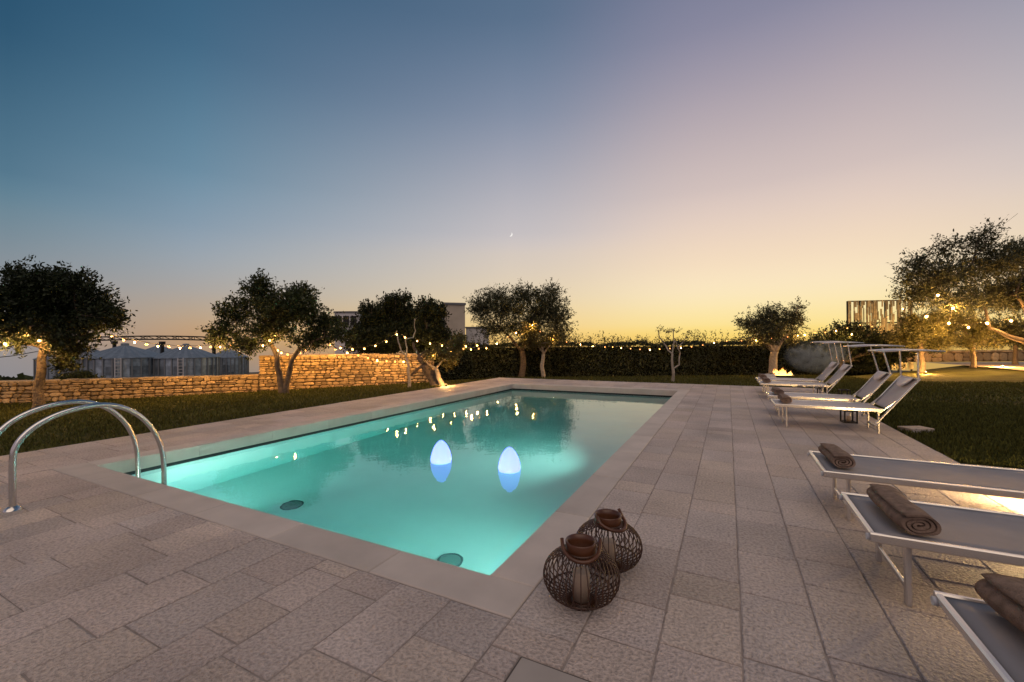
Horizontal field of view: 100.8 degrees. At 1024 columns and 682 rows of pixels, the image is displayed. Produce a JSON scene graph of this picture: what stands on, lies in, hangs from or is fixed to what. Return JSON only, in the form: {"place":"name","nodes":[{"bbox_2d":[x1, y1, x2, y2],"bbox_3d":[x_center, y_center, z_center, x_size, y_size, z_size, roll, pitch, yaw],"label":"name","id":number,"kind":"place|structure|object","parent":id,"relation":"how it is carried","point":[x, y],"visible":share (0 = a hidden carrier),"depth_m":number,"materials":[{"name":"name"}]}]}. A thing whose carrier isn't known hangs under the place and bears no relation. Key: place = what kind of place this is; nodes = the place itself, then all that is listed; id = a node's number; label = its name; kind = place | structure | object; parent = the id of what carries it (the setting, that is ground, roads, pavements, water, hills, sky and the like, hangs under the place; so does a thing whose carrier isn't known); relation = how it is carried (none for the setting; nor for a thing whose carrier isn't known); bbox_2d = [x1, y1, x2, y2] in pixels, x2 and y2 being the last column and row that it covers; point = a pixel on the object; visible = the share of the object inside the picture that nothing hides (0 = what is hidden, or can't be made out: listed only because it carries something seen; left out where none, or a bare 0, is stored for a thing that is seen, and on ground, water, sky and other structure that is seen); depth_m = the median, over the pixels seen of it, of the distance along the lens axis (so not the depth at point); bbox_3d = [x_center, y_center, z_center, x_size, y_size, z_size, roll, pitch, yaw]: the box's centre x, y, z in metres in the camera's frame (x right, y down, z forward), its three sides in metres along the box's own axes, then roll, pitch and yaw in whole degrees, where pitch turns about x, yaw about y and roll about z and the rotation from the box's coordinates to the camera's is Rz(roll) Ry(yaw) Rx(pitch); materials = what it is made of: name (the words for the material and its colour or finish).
{"place":"outdoors","nodes":[
{"label":"outdoors","id":0,"kind":"place"},
{"bbox_2d":[84,335,250,354],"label":"conveyor bridge","id":1,"kind":"structure","parent":0,"point":[163,343],"depth_m":44.81,"materials":[{"name":"metal"}]},
{"bbox_2d":[132,390,670,574],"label":"pool water","id":2,"kind":"structure","parent":0,"point":[388,483],"depth_m":4.92,"materials":[{"name":"teal liquid"}]},
{"bbox_2d":[431,440,451,463],"bbox_3d":[-0.899,1.436,5.369,0.265,0.360,0.265,-1,0,27],"label":"floating egg lamp","id":3,"kind":"object","parent":2,"relation":"on","point":[441,453],"visible":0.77,"depth_m":5.28,"materials":[{"name":"white plastic"}]},
{"bbox_2d":[498,447,520,472],"bbox_3d":[-0.031,1.427,4.984,0.265,0.360,0.265,0,0,-30],"label":"floating egg lamp","id":4,"kind":"object","parent":2,"relation":"on","point":[509,461],"visible":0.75,"depth_m":4.90,"materials":[{"name":"white plastic"}]},
{"bbox_2d":[0,377,1023,681],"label":"deck paving","id":5,"kind":"structure","parent":0,"point":[98,593],"depth_m":2.25,"materials":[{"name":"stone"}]},
{"bbox_2d":[0,399,166,512],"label":"pool handrail","id":6,"kind":"object","parent":5,"relation":"on","point":[12,476],"visible":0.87,"depth_m":3.84,"materials":[{"name":"metal"}]},
{"bbox_2d":[504,657,589,681],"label":"deck access cover","id":7,"kind":"object","parent":5,"relation":"in","point":[524,669],"visible":1,"depth_m":1.66,"materials":[{"name":"stone"}]},
{"bbox_2d":[543,533,619,610],"bbox_3d":[0.346,1.144,2.118,0.381,0.322,0.380,0,0,4],"label":"rattan lantern","id":8,"kind":"object","parent":5,"relation":"on","point":[582,549],"visible":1,"depth_m":2.08,"materials":[{"name":"wicker"}]},
{"bbox_2d":[577,508,642,574],"bbox_3d":[0.554,1.144,2.438,0.381,0.322,0.380,0,0,-36],"label":"rattan lantern","id":9,"kind":"object","parent":5,"relation":"on","point":[608,520],"visible":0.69,"depth_m":2.40,"materials":[{"name":"wicker"}]},
{"bbox_2d":[755,341,844,392],"bbox_3d":[7.071,0.650,10.432,1.848,1.291,0.706,-1,0,27],"label":"sun lounger","id":10,"kind":"object","parent":5,"relation":"on","point":[826,372],"visible":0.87,"depth_m":10.26,"materials":[{"name":"white metal"}]},
{"bbox_2d":[758,342,863,398],"bbox_3d":[6.553,0.657,9.396,1.868,1.276,0.706,-1,0,27],"label":"sun lounger","id":11,"kind":"object","parent":5,"relation":"on","point":[839,374],"visible":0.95,"depth_m":9.26,"materials":[{"name":"white metal"}]},
{"bbox_2d":[762,377,770,382],"bbox_3d":[5.848,0.893,9.735,0.160,0.109,0.448,-1,0,25],"label":"rolled towel","id":12,"kind":"object","parent":11,"relation":"on","point":[766,379],"visible":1,"depth_m":9.55,"materials":[{"name":"brown fabric"}]},
{"bbox_2d":[765,344,904,415],"bbox_3d":[5.413,0.676,7.242,1.828,1.231,0.706,-1,0,28],"label":"sun lounger","id":13,"kind":"object","parent":5,"relation":"on","point":[872,385],"visible":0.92,"depth_m":7.08,"materials":[{"name":"white metal"}]},
{"bbox_2d":[771,387,783,394],"bbox_3d":[4.736,0.890,7.552,0.159,0.109,0.448,-1,0,25],"label":"rolled towel","id":14,"kind":"object","parent":13,"relation":"on","point":[776,390],"visible":1,"depth_m":7.39,"materials":[{"name":"brown fabric"}]},
{"bbox_2d":[840,410,857,423],"bbox_3d":[5.349,1.193,6.723,0.180,0.200,0.180,-1,0,19],"label":"frame lantern","id":15,"kind":"object","parent":5,"relation":"on","point":[847,419],"visible":0.87,"depth_m":6.69,"materials":[{"name":"metal"}]},
{"bbox_2d":[770,348,945,433],"bbox_3d":[4.940,0.702,6.234,1.918,1.176,0.706,-1,0,27],"label":"sun lounger","id":16,"kind":"object","parent":5,"relation":"on","point":[894,393],"visible":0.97,"depth_m":6.09,"materials":[{"name":"grey fabric"}]},
{"bbox_2d":[777,394,791,402],"bbox_3d":[4.227,0.889,6.554,0.160,0.109,0.448,-1,0,25],"label":"rolled towel","id":17,"kind":"object","parent":16,"relation":"on","point":[784,398],"visible":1,"depth_m":6.39,"materials":[{"name":"brown fabric"}]},
{"bbox_2d":[807,450,1023,520],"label":"sun lounger","id":18,"kind":"object","parent":5,"relation":"on","point":[991,481],"visible":0.86,"depth_m":3.01,"materials":[{"name":"grey fabric"}]},
{"bbox_2d":[818,443,855,467],"bbox_3d":[2.525,0.887,3.291,0.161,0.105,0.428,-1,0,25],"label":"rolled towel","id":19,"kind":"object","parent":18,"relation":"on","point":[836,456],"visible":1,"depth_m":3.16,"materials":[{"name":"brown fabric"}]},
{"bbox_2d":[839,492,1023,607],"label":"sun lounger","id":20,"kind":"object","parent":5,"relation":"on","point":[985,535],"visible":0.85,"depth_m":2.10,"materials":[{"name":"grey fabric"}]},
{"bbox_2d":[866,484,941,535],"bbox_3d":[2.051,0.881,2.242,0.166,0.112,0.488,-1,0,24],"label":"rolled towel","id":21,"kind":"object","parent":20,"relation":"on","point":[897,507],"visible":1,"depth_m":2.11,"materials":[{"name":"brown fabric"}]},
{"bbox_2d":[930,590,1023,681],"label":"sun lounger","id":22,"kind":"object","parent":5,"relation":"on","point":[994,638],"visible":0.92,"depth_m":1.37,"materials":[{"name":"grey fabric"}]},
{"bbox_2d":[974,573,1023,632],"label":"rolled towel","id":23,"kind":"object","parent":22,"relation":"on","point":[1002,595],"visible":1,"depth_m":1.40,"materials":[{"name":"brown fabric"}]},
{"bbox_2d":[0,365,1023,468],"bbox_3d":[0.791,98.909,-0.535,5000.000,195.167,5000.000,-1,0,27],"label":"lawn","id":24,"kind":"structure","parent":0,"point":[964,373],"depth_m":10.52,"materials":[{"name":"green plant"}]},
{"bbox_2d":[0,255,137,409],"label":"broadleaf tree","id":25,"kind":"object","parent":24,"relation":"on","point":[58,309],"visible":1,"depth_m":10.06,"materials":[{"name":"green plant"}]},
{"bbox_2d":[0,374,259,403],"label":"stone wall","id":26,"kind":"structure","parent":24,"relation":"on","point":[19,391],"depth_m":12.75,"materials":[{"name":"beige stone"}]},
{"bbox_2d":[195,268,360,393],"bbox_3d":[-6.987,-0.255,12.668,4.762,3.891,2.076,0,0,6],"label":"forked tree","id":27,"kind":"object","parent":24,"relation":"on","point":[273,316],"visible":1,"depth_m":12.51,"materials":[{"name":"green plant"}]},
{"bbox_2d":[111,334,232,348],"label":"string lights","id":28,"kind":"object","parent":27,"relation":"hanging from","point":[146,344],"visible":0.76,"depth_m":11.69,"materials":[{"name":"glass"}]},
{"bbox_2d":[262,326,477,349],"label":"string lights","id":29,"kind":"object","parent":27,"relation":"hanging from","point":[382,341],"visible":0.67,"depth_m":15.46,"materials":[{"name":"glass"}]},
{"bbox_2d":[259,353,433,390],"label":"stone wall","id":30,"kind":"structure","parent":24,"relation":"on","point":[312,371],"depth_m":14.44,"materials":[{"name":"beige stone"}]},
{"bbox_2d":[277,345,403,361],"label":"string lights","id":31,"kind":"object","parent":30,"relation":"attached to","point":[341,349],"visible":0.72,"depth_m":13.92,"materials":[{"name":"glass"}]},
{"bbox_2d":[51,383,689,618],"bbox_3d":[-0.054,1.414,7.964,5.506,0.148,10.575,-1,0,27],"label":"pool coping","id":32,"kind":"object","parent":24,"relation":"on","point":[508,585],"visible":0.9,"depth_m":3.25,"materials":[{"name":"stone"}]},
{"bbox_2d":[397,315,420,386],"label":"pruned tree","id":33,"kind":"object","parent":24,"relation":"on","point":[408,368],"visible":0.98,"depth_m":13.30,"materials":[{"name":"brown plant"}]},
{"bbox_2d":[411,342,445,385],"bbox_3d":[-2.683,0.829,13.617,1.124,1.586,0.563,0,0,3],"label":"old olive stump","id":34,"kind":"object","parent":24,"relation":"on","point":[428,372],"visible":0.9,"depth_m":13.50,"materials":[{"name":"brown plant"}]},
{"bbox_2d":[418,332,466,386],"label":"young olive tree","id":35,"kind":"object","parent":24,"relation":"on","point":[449,356],"visible":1,"depth_m":13.30,"materials":[{"name":"green plant"}]},
{"bbox_2d":[656,326,692,381],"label":"pruned tree","id":36,"kind":"object","parent":24,"relation":"on","point":[672,364],"visible":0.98,"depth_m":14.53,"materials":[{"name":"brown plant"}]},
{"bbox_2d":[731,295,810,372],"bbox_3d":[13.271,-0.042,21.512,3.916,4.516,2.373,0,0,-16],"label":"old olive tree","id":37,"kind":"object","parent":24,"relation":"on","point":[763,328],"visible":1,"depth_m":21.30,"materials":[{"name":"green plant"}]},
{"bbox_2d":[597,334,798,349],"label":"string lights","id":38,"kind":"object","parent":37,"relation":"hanging from","point":[685,346],"visible":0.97,"depth_m":22.08,"materials":[{"name":"glass"}]},
{"bbox_2d":[758,368,793,377],"bbox_3d":[10.966,1.315,17.601,1.313,0.475,1.313,-1,0,27],"label":"fire bowl","id":39,"kind":"object","parent":24,"relation":"on","point":[781,373],"visible":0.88,"depth_m":17.39,"materials":[{"name":"metal"}]},
{"bbox_2d":[838,389,850,394],"bbox_3d":[7.491,1.191,9.537,0.180,0.200,0.180,-1,0,19],"label":"frame lantern","id":40,"kind":"object","parent":24,"relation":"on","point":[846,390],"visible":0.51,"depth_m":9.54,"materials":[{"name":"metal"}]},
{"bbox_2d":[793,319,918,373],"bbox_3d":[18.139,0.443,22.523,6.583,3.349,2.696,0,0,-3],"label":"bay bush","id":41,"kind":"object","parent":24,"relation":"on","point":[811,353],"visible":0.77,"depth_m":22.25,"materials":[{"name":"green plant"}]},
{"bbox_2d":[804,306,904,334],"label":"string lights","id":42,"kind":"object","parent":41,"relation":"hanging from","point":[853,325],"visible":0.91,"depth_m":21.64,"materials":[{"name":"glass"}]},
{"bbox_2d":[897,426,934,432],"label":"lawn access slab","id":43,"kind":"structure","parent":24,"relation":"on","point":[915,428],"depth_m":6.11,"materials":[{"name":"stone"}]},
{"bbox_2d":[879,309,959,372],"bbox_3d":[19.492,-0.054,19.971,3.550,3.264,2.227,0,0,-9],"label":"round shade tree","id":44,"kind":"object","parent":24,"relation":"on","point":[915,331],"visible":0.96,"depth_m":19.81,"materials":[{"name":"green plant"}]},
{"bbox_2d":[885,213,1023,343],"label":"spreading tree","id":45,"kind":"object","parent":24,"relation":"on","point":[1010,256],"visible":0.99,"depth_m":19.06,"materials":[{"name":"green plant"}]},
{"bbox_2d":[925,293,1020,328],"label":"string lights","id":46,"kind":"object","parent":45,"relation":"hanging from","point":[953,307],"visible":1,"depth_m":18.40,"materials":[{"name":"glass"}]},
{"bbox_2d":[901,350,1023,361],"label":"boundary wall","id":47,"kind":"structure","parent":24,"relation":"on","point":[981,356],"depth_m":25.46,"materials":[{"name":"stone"}]},
{"bbox_2d":[934,306,1015,367],"bbox_3d":[22.566,-0.254,20.990,4.874,3.356,1.793,0,0,-10],"label":"round shade tree","id":48,"kind":"object","parent":24,"relation":"on","point":[978,336],"visible":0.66,"depth_m":20.70,"materials":[{"name":"green plant"}]},
{"bbox_2d":[988,313,1023,364],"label":"round shade tree","id":49,"kind":"object","parent":24,"relation":"on","point":[1016,328],"visible":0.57,"depth_m":21.94,"materials":[{"name":"green plant"}]},
{"bbox_2d":[0,0,1023,377],"label":"sky","id":50,"kind":"structure","parent":0,"point":[687,165],"materials":[{"name":"blue"}]},
{"bbox_2d":[249,370,908,373],"bbox_3d":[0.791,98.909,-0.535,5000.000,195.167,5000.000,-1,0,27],"label":"ground","id":51,"kind":"structure","parent":0,"point":[894,371],"depth_m":1042.23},
{"bbox_2d":[0,373,32,379],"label":"distant woodland","id":52,"kind":"object","parent":51,"relation":"on","point":[21,376],"visible":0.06,"depth_m":180.37,"materials":[{"name":"green plant"}]},
{"bbox_2d":[33,348,98,379],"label":"grain silo","id":53,"kind":"object","parent":51,"relation":"on","point":[49,375],"visible":0.06,"depth_m":41.08,"materials":[{"name":"metal"}]},
{"bbox_2d":[51,369,105,378],"bbox_3d":[-13.524,1.782,13.222,1.536,1.912,0.858,-1,0,18],"label":"shrub","id":54,"kind":"object","parent":51,"relation":"on","point":[75,374],"visible":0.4,"depth_m":13.15,"materials":[{"name":"green plant"}]},
{"bbox_2d":[77,343,158,377],"bbox_3d":[-36.557,4.302,39.985,6.408,8.229,6.408,-1,0,27],"label":"grain silo","id":55,"kind":"object","parent":51,"relation":"on","point":[123,360],"visible":0.3,"depth_m":37.89,"materials":[{"name":"metal"}]},
{"bbox_2d":[146,343,170,353],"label":"grain silo","id":56,"kind":"object","parent":51,"relation":"on","point":[155,348],"visible":0.06,"depth_m":51.12,"materials":[{"name":"metal"}]},
{"bbox_2d":[152,344,220,375],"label":"grain silo","id":57,"kind":"object","parent":51,"relation":"on","point":[184,360],"visible":0.36,"depth_m":40.16,"materials":[{"name":"metal"}]},
{"bbox_2d":[216,348,248,374],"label":"grain silo","id":58,"kind":"object","parent":51,"relation":"on","point":[230,363],"visible":0.23,"depth_m":48.75,"materials":[{"name":"metal"}]},
{"bbox_2d":[333,311,369,353],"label":"flat roof building","id":59,"kind":"structure","parent":51,"relation":"on","point":[348,314],"depth_m":59.97,"materials":[{"name":"grey concrete"}]},
{"bbox_2d":[350,316,356,324],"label":"window","id":60,"kind":"structure","parent":59,"relation":"in","point":[350,316],"depth_m":59.93,"materials":[{"name":"glass"}]},
{"bbox_2d":[340,287,419,355],"bbox_3d":[-5.406,0.346,17.968,3.706,5.249,2.403,0,0,1],"label":"bushy tree","id":61,"kind":"object","parent":51,"relation":"on","point":[381,321],"visible":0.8,"depth_m":17.64,"materials":[{"name":"green plant"}]},
{"bbox_2d":[395,293,468,354],"bbox_3d":[-3.328,0.217,17.614,3.015,4.320,2.092,0,0,-14],"label":"bushy tree","id":62,"kind":"object","parent":51,"relation":"on","point":[430,327],"visible":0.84,"depth_m":17.18,"materials":[{"name":"green plant"}]},
{"bbox_2d":[442,302,465,347],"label":"concrete tower","id":63,"kind":"structure","parent":51,"relation":"on","point":[456,319],"depth_m":58.47,"materials":[{"name":"grey concrete"}]},
{"bbox_2d":[465,327,488,347],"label":"flat roof building","id":64,"kind":"structure","parent":51,"relation":"on","point":[469,333],"depth_m":63.99,"materials":[{"name":"grey concrete"}]},
{"bbox_2d":[464,277,578,377],"bbox_3d":[0.533,0.372,23.703,6.651,8.185,3.146,0,0,-4],"label":"olive tree","id":65,"kind":"object","parent":51,"relation":"on","point":[543,310],"visible":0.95,"depth_m":23.70,"materials":[{"name":"green plant"}]},
{"bbox_2d":[517,320,563,377],"bbox_3d":[1.499,1.424,23.041,2.735,5.300,1.762,0,0,3],"label":"olive tree","id":66,"kind":"object","parent":51,"relation":"on","point":[530,338],"visible":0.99,"depth_m":22.99,"materials":[{"name":"green plant"}]},
{"bbox_2d":[420,329,892,380],"bbox_3d":[8.853,0.799,25.452,28.102,3.096,4.265,0,0,-7],"label":"clipped hedge","id":67,"kind":"object","parent":51,"relation":"on","point":[603,359],"visible":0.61,"depth_m":24.47,"materials":[{"name":"green plant"}]},
{"bbox_2d":[846,300,913,371],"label":"slatted building","id":68,"kind":"structure","parent":51,"relation":"on","point":[872,306],"depth_m":60.22,"materials":[{"name":"wood"}]},
{"bbox_2d":[765,374,775,377],"bbox_3d":[9.771,1.395,16.184,0.742,0.298,0.510,0,0,-11],"label":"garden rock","id":69,"kind":"object","parent":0,"point":[771,375],"visible":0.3,"depth_m":16.06,"materials":[{"name":"stone"}]},
{"bbox_2d":[926,362,1023,369],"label":"path","id":70,"kind":"structure","parent":0,"point":[1008,365],"depth_m":22.38,"materials":[{"name":"beige stone"}]},
{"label":"pool shell","id":71,"kind":"structure","parent":0,"visible":0},
{"bbox_2d":[125,388,671,474],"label":"waterline trim","id":72,"kind":"structure","parent":71,"relation":"attached to","point":[216,454],"depth_m":7.41,"materials":[{"name":"tile"}]}
]}

